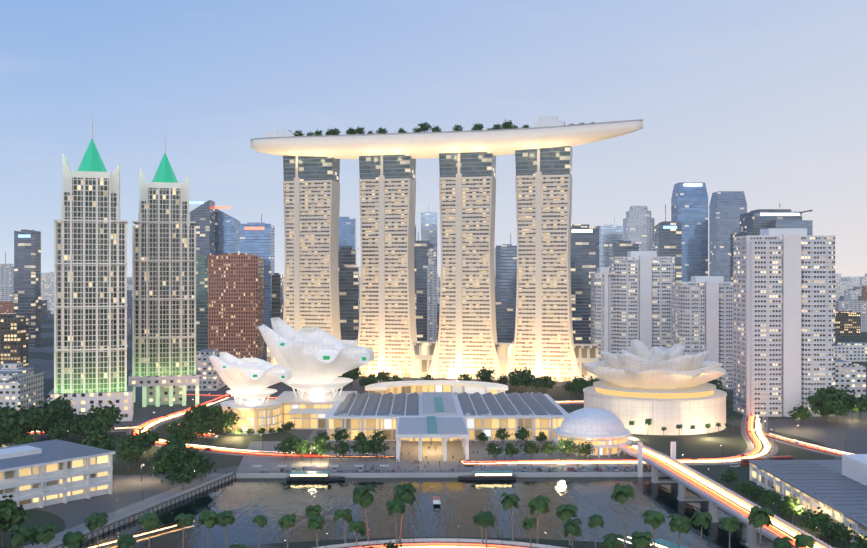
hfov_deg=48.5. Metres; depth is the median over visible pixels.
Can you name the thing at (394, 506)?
palm
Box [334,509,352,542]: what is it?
palm
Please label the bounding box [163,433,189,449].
tree
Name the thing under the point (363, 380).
tree
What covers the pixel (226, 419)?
tree
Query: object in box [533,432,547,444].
tree
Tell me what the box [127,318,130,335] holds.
block
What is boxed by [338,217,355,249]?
cbd tower
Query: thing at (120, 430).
cross road
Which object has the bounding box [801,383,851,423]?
tree
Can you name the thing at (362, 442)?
tree
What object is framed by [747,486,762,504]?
tree
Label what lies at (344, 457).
road
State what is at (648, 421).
palm
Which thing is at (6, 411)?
tree
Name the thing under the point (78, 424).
tree
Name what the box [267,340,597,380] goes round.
podium
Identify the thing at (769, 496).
tree
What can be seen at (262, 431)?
tree
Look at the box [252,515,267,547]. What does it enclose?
palm
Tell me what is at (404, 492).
palm
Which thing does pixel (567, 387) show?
tree
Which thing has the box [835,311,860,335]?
block
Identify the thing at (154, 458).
tree
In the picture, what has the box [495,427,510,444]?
tree
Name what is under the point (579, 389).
tree
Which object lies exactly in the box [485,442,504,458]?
tree
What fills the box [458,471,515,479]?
ferry
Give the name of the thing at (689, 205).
cbd tower
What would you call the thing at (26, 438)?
tree
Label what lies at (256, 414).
lotus drum
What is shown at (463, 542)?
peninsula road
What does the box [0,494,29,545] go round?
tree
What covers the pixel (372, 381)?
tree
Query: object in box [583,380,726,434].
lotus drum
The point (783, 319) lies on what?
residential tower
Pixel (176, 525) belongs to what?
boat light trails
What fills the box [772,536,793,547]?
palm
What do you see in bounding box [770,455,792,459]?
dark bus
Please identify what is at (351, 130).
tree
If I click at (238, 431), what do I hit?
tree
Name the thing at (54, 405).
tree
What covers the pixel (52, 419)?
tree
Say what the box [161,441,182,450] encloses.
tree
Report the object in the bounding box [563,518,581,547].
palm
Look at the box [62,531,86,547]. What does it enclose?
palm
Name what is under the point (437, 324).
block
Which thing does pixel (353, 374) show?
tree
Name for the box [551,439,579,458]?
tree
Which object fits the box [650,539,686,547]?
ferry
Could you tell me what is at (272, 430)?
tree
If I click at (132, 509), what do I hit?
bank walk
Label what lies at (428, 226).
cbd tower
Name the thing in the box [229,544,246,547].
palm
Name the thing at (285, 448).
tree
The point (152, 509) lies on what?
quay piles
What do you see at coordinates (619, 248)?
cbd tower
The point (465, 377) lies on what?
tree
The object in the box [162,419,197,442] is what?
tree
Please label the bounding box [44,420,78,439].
tree
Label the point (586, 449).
tree
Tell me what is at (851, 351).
lowrise
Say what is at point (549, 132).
rooftop sky deck
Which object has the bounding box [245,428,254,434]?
tree
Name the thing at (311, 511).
palm
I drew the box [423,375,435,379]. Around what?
tree
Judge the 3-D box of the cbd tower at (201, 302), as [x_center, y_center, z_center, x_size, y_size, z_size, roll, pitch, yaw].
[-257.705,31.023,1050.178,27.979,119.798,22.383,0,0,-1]
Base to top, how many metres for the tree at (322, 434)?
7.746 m
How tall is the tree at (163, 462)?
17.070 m
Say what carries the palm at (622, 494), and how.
on the ground
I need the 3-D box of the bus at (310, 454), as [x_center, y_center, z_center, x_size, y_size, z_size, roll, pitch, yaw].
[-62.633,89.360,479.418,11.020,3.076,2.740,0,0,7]
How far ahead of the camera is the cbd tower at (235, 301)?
939.98 m
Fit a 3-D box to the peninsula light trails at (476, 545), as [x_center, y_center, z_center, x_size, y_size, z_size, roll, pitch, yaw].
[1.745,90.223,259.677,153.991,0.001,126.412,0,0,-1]
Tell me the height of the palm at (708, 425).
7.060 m
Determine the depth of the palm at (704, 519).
308.16 m
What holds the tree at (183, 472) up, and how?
on the bank walk
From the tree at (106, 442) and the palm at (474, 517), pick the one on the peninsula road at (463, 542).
the palm at (474, 517)
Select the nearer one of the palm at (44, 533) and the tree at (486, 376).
the palm at (44, 533)
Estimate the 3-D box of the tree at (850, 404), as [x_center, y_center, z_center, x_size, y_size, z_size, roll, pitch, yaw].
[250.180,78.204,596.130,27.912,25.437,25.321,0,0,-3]
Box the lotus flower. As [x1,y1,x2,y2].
[582,339,725,388]
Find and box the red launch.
[433,497,440,504]
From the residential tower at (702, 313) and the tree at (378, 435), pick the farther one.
the residential tower at (702, 313)
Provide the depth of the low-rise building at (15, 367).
693.05 m
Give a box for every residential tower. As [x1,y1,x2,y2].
[590,267,614,379]
[609,251,674,353]
[671,276,732,388]
[733,228,835,416]
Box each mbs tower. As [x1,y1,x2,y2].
[274,155,341,375]
[356,154,419,377]
[428,152,501,379]
[504,146,579,381]
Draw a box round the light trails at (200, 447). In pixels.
[133,394,392,456]
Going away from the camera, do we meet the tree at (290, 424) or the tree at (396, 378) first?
the tree at (290, 424)
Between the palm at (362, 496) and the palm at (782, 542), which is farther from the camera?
the palm at (362, 496)
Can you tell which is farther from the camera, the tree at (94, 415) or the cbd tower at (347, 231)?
the cbd tower at (347, 231)
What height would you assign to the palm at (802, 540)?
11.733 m
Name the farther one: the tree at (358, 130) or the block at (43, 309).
the block at (43, 309)
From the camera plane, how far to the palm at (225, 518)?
310.19 m
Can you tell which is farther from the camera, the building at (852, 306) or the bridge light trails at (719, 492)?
the building at (852, 306)
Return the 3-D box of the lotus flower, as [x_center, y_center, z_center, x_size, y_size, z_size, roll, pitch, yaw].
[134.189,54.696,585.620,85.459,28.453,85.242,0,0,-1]
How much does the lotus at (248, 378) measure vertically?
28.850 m
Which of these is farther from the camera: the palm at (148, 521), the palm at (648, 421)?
the palm at (648, 421)
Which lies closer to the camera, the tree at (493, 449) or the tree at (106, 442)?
the tree at (106, 442)
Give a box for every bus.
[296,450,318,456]
[741,458,763,465]
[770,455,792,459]
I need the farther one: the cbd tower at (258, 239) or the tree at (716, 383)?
the cbd tower at (258, 239)
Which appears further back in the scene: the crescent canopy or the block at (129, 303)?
the block at (129, 303)
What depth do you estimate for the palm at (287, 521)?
315.97 m
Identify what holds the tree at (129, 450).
on the ground
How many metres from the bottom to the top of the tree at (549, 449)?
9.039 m
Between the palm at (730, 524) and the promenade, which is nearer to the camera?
the palm at (730, 524)
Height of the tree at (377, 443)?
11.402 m
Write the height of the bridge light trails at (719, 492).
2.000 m
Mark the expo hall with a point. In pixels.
(354, 414)
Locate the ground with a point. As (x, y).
(129, 487)
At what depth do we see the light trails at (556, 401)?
682.06 m
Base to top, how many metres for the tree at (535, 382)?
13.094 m
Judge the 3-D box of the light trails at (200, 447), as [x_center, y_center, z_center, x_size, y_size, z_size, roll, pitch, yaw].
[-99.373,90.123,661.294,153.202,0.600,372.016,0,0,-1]
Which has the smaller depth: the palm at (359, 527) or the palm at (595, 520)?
the palm at (359, 527)
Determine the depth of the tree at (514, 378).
739.69 m
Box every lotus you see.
[209,352,292,404]
[258,317,374,399]
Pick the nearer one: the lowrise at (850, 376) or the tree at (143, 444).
the tree at (143, 444)
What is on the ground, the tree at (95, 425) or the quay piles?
the tree at (95, 425)
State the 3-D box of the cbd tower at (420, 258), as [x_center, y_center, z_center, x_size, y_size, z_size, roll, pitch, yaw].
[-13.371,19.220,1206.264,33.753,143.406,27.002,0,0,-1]
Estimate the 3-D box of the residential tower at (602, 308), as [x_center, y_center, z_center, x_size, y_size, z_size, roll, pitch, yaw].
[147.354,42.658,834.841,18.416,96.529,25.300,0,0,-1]
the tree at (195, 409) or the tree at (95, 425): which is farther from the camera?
the tree at (195, 409)
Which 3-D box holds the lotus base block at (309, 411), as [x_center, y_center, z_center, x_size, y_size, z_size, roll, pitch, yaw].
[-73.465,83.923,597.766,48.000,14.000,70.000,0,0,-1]
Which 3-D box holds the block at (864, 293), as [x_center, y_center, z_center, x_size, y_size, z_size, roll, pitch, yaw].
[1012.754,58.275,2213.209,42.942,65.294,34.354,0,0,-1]
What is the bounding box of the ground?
[0,277,866,547]
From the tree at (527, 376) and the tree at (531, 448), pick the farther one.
the tree at (527, 376)
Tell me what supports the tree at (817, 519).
on the ground
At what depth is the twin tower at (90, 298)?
592.22 m
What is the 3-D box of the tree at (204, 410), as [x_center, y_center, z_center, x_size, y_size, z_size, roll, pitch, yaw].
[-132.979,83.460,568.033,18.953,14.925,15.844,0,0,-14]
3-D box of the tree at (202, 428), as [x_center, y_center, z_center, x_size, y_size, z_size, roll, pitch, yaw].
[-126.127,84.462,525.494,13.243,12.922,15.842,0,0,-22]
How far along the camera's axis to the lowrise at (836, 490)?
379.45 m
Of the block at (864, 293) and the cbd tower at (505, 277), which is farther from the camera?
the block at (864, 293)
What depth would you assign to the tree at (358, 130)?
860.20 m
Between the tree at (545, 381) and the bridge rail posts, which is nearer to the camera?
the bridge rail posts
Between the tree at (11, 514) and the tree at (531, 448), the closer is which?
the tree at (11, 514)
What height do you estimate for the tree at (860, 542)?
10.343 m
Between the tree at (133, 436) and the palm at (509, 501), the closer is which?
the palm at (509, 501)
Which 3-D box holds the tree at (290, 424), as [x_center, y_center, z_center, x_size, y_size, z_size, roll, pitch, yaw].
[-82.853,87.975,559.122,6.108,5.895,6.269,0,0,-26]
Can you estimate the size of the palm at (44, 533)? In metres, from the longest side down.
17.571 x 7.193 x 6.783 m
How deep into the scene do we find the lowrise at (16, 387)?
638.53 m
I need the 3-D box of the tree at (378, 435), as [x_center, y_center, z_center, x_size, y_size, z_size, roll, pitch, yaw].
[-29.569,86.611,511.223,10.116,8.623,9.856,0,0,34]
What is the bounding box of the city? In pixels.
[41,272,866,313]
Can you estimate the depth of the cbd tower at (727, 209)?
1701.26 m
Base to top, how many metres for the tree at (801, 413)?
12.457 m
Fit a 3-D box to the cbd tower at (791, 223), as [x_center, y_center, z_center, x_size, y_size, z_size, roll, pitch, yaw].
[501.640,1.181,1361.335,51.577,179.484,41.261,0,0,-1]
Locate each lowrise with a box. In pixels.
[0,371,43,412]
[0,439,114,509]
[186,349,225,390]
[748,454,866,542]
[835,342,866,361]
[835,360,865,397]
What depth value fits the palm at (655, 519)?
310.64 m
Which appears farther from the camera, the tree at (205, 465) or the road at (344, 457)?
the road at (344, 457)
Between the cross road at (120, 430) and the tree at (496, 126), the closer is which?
the cross road at (120, 430)
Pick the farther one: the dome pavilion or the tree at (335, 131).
the tree at (335, 131)
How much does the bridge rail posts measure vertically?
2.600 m
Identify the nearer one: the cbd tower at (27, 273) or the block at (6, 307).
the cbd tower at (27, 273)
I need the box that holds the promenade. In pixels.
[236,412,662,474]
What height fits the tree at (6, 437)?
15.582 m
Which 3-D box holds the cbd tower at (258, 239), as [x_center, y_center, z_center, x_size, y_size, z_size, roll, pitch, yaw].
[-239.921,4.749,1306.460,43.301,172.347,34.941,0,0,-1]
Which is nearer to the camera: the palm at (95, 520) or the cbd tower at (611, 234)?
the palm at (95, 520)
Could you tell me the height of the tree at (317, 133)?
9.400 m
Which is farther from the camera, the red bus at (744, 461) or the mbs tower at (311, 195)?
the mbs tower at (311, 195)
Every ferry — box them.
[286,471,344,480]
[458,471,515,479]
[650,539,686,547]
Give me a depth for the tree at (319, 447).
469.44 m
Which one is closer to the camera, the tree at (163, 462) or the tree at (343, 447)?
the tree at (163, 462)
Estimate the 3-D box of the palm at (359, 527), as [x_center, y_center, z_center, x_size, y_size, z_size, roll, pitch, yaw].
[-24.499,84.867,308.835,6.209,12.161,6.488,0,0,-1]
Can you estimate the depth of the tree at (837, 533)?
315.17 m
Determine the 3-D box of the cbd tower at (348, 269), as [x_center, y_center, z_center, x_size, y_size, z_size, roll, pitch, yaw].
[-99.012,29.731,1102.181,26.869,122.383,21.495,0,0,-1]
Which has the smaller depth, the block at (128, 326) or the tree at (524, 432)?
the tree at (524, 432)
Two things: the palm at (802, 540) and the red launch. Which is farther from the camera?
the red launch
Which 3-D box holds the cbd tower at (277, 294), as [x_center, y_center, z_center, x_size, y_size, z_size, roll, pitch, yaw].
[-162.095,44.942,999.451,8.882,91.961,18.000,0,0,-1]
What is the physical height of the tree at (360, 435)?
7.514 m
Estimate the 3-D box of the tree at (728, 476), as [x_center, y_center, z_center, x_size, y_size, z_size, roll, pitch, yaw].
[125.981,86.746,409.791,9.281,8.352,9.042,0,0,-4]
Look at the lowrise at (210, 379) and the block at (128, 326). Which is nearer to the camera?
the lowrise at (210, 379)
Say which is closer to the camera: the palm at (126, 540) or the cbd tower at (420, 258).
the palm at (126, 540)
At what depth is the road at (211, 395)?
714.71 m
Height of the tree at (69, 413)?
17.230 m
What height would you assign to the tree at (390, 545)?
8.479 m
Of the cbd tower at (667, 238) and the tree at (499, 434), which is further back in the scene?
the cbd tower at (667, 238)
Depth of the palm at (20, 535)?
278.80 m
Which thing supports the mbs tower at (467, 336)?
on the ground
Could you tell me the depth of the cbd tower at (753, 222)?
1359.74 m
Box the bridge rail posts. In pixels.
[633,447,834,547]
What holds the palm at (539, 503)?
on the ground
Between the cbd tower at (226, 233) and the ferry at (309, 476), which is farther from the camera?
the cbd tower at (226, 233)
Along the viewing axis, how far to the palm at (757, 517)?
298.21 m
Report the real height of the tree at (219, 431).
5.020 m
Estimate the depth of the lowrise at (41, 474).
384.16 m
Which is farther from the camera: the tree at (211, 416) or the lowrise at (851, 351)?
the lowrise at (851, 351)
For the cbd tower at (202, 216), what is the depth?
1387.91 m
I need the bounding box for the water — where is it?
[77,477,772,547]
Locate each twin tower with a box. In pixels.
[47,118,133,420]
[128,141,198,406]
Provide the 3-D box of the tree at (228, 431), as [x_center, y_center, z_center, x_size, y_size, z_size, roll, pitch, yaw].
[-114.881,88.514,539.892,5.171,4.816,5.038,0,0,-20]
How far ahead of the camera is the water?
375.29 m
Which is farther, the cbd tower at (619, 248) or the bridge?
the cbd tower at (619, 248)
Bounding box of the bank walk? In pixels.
[21,472,232,547]
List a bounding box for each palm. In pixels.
[9,525,34,547]
[33,522,57,547]
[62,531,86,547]
[84,512,108,547]
[117,534,135,547]
[138,512,160,547]
[174,513,193,547]
[198,509,217,547]
[215,510,235,547]
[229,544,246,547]
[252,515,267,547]
[278,514,296,547]
[305,505,321,546]
[308,515,324,547]
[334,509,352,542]
[348,521,365,547]
[352,485,375,540]
[386,499,404,545]
[393,483,416,542]
[472,514,483,542]
[475,511,495,547]
[500,492,519,540]
[522,517,536,547]
[528,495,550,543]
[556,504,577,544]
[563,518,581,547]
[588,514,603,547]
[602,533,624,547]
[611,484,634,547]
[630,531,652,547]
[641,510,664,547]
[645,418,651,436]
[668,513,693,547]
[691,510,712,547]
[705,423,710,435]
[718,516,740,547]
[747,506,773,547]
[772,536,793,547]
[793,533,815,547]
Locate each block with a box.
[0,302,13,312]
[41,300,46,319]
[127,290,131,321]
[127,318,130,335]
[275,391,356,428]
[437,312,438,340]
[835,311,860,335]
[862,286,866,300]
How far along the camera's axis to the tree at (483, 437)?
511.60 m
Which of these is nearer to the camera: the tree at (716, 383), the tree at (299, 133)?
the tree at (716, 383)
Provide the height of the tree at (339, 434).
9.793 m
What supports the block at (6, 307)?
on the ground
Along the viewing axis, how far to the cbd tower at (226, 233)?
1438.22 m
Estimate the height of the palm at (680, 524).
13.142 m
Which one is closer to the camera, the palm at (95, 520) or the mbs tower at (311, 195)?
the palm at (95, 520)
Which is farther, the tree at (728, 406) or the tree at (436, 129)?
the tree at (436, 129)
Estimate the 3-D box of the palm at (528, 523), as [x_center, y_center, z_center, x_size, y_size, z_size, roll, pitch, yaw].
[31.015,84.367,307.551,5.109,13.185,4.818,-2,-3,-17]
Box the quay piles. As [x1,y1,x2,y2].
[56,473,235,547]
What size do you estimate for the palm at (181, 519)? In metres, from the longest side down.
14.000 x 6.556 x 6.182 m
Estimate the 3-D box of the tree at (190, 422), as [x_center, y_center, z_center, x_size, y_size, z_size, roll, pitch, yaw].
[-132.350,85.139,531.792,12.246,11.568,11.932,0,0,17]
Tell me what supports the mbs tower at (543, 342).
on the ground
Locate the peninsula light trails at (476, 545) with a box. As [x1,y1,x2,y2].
[357,543,522,547]
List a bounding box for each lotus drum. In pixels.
[220,399,282,434]
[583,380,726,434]
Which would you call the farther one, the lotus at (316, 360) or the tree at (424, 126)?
the tree at (424, 126)
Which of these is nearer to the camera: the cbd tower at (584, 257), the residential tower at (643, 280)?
the residential tower at (643, 280)
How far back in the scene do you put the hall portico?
481.19 m
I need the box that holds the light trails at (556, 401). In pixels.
[188,394,583,402]
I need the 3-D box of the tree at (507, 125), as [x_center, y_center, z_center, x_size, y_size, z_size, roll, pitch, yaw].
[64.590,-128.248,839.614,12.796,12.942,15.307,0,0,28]
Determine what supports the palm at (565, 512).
on the ground
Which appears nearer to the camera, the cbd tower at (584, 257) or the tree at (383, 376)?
the tree at (383, 376)
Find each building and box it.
[0,363,33,374]
[835,300,866,331]
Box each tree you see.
[0,401,25,444]
[0,408,30,445]
[0,424,18,446]
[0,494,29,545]
[5,397,47,436]
[11,430,35,444]
[28,408,65,440]
[38,388,72,417]
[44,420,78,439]
[52,405,77,427]
[65,411,92,443]
[71,409,97,438]
[82,416,112,443]
[83,430,120,450]
[87,400,123,433]
[116,438,144,469]
[118,430,144,444]
[131,427,163,455]
[131,436,150,460]
[147,445,185,484]
[151,445,177,459]
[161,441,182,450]
[161,459,199,489]
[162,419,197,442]
[163,422,178,431]
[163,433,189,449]
[177,409,203,423]
[179,444,208,469]
[187,418,200,438]
[190,402,210,412]
[191,417,214,440]
[192,454,215,480]
[194,411,210,421]
[198,405,217,416]
[207,403,221,423]
[213,407,239,435]
[216,427,225,434]
[225,428,232,433]
[233,429,243,433]
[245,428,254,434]
[257,426,266,435]
[267,427,275,434]
[274,435,295,459]
[286,421,295,430]
[290,436,312,459]
[293,130,304,135]
[308,435,335,459]
[314,129,322,135]
[314,431,330,440]
[328,128,340,134]
[330,438,351,459]
[331,427,350,441]
[342,367,361,384]
[345,127,356,134]
[348,434,372,459]
[353,432,366,441]
[355,126,365,133]
[358,377,369,389]
[365,378,377,384]
[367,374,378,381]
[367,437,389,459]
[369,429,387,440]
[375,128,387,133]
[376,370,391,381]
[383,540,401,547]
[387,375,401,381]
[417,122,431,131]
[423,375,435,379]
[430,125,441,131]
[452,125,464,130]
[454,373,471,380]
[472,123,483,129]
[475,366,495,382]
[475,432,490,444]
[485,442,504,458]
[491,124,503,129]
[495,374,508,384]
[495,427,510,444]
[501,119,514,128]
[502,442,522,459]
[506,369,527,391]
[511,427,531,444]
[516,367,537,391]
[520,440,542,459]
[530,376,544,391]
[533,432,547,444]
[534,375,557,392]
[540,441,558,458]
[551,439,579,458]
[561,381,574,391]
[570,375,587,394]
[574,381,585,395]
[575,384,586,396]
[575,442,595,458]
[585,376,599,386]
[707,377,725,389]
[719,469,737,487]
[726,399,731,409]
[735,481,758,498]
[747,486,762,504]
[755,486,781,508]
[774,494,808,523]
[785,404,813,424]
[797,507,832,536]
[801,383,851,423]
[816,522,833,543]
[819,382,861,420]
[823,520,858,547]
[845,531,866,547]
[850,394,866,418]
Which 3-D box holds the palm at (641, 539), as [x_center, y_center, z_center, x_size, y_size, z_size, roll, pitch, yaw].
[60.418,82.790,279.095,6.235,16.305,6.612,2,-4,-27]
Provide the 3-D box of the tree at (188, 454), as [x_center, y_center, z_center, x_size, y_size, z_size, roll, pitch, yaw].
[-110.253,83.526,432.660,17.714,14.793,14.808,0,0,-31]
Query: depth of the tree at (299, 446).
468.21 m
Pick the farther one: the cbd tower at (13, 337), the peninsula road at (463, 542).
the cbd tower at (13, 337)
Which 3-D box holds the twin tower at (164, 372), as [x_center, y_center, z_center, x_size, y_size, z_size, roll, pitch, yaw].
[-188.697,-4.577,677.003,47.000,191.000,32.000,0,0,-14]
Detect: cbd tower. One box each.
[0,252,13,302]
[0,313,27,366]
[14,230,40,347]
[189,200,214,256]
[196,248,207,351]
[208,253,263,359]
[215,206,239,254]
[238,214,274,341]
[272,273,282,329]
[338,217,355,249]
[338,246,358,339]
[414,232,432,340]
[421,212,436,265]
[427,248,436,340]
[495,232,516,342]
[570,224,598,343]
[599,215,623,267]
[609,241,638,272]
[623,206,653,250]
[654,205,681,281]
[671,182,707,281]
[709,191,746,281]
[730,203,812,281]
[771,211,812,234]
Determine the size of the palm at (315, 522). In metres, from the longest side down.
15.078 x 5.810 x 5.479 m
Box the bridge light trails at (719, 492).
[624,446,824,547]
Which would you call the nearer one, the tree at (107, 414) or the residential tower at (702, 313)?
the tree at (107, 414)
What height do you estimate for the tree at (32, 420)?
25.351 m
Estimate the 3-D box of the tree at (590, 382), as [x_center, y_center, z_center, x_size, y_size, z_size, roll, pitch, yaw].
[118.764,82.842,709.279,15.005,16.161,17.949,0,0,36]
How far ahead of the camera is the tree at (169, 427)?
537.92 m
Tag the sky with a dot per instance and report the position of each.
(766, 100)
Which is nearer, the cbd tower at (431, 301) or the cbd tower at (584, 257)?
the cbd tower at (584, 257)
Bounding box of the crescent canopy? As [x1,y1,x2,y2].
[365,380,507,393]
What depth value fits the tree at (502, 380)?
766.33 m
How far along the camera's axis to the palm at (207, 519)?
309.55 m
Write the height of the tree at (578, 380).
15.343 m
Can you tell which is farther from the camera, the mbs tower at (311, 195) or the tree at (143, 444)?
the mbs tower at (311, 195)
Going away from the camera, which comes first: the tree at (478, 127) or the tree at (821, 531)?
the tree at (821, 531)
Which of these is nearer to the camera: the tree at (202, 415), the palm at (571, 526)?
the palm at (571, 526)
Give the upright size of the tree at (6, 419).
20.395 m
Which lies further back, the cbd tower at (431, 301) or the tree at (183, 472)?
the cbd tower at (431, 301)
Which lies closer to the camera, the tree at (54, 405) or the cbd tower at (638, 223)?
the tree at (54, 405)
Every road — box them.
[30,427,136,434]
[126,393,395,459]
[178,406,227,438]
[186,394,583,404]
[314,538,564,547]
[461,415,852,466]
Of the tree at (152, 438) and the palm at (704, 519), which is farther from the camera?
the tree at (152, 438)
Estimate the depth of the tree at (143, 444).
466.64 m
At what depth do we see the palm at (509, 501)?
325.99 m
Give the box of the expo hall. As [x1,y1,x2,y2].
[325,392,567,441]
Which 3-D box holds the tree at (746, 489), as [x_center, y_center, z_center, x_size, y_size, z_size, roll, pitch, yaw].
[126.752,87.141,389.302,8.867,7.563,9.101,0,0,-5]
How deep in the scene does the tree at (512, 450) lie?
470.08 m
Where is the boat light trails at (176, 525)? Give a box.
[89,525,651,547]
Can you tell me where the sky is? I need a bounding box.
[0,0,866,276]
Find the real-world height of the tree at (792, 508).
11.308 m
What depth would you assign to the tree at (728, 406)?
602.97 m
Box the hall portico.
[395,416,469,461]
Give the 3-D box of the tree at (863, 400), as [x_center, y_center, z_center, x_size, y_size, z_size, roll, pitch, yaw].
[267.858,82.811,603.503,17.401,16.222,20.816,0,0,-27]
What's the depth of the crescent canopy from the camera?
655.17 m
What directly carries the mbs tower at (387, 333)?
on the ground
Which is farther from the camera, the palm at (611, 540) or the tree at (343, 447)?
the tree at (343, 447)
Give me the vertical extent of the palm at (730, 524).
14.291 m
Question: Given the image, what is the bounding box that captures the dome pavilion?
[554,407,631,457]
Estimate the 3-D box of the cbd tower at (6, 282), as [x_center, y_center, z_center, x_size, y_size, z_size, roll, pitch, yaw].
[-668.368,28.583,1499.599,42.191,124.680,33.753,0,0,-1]
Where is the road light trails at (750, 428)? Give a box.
[461,415,851,463]
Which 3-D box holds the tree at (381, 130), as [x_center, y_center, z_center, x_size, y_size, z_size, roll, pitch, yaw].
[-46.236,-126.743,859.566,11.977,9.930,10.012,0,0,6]
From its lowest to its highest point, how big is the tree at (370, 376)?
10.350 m
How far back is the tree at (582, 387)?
714.47 m
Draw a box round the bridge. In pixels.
[619,442,832,547]
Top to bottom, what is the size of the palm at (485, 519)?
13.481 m

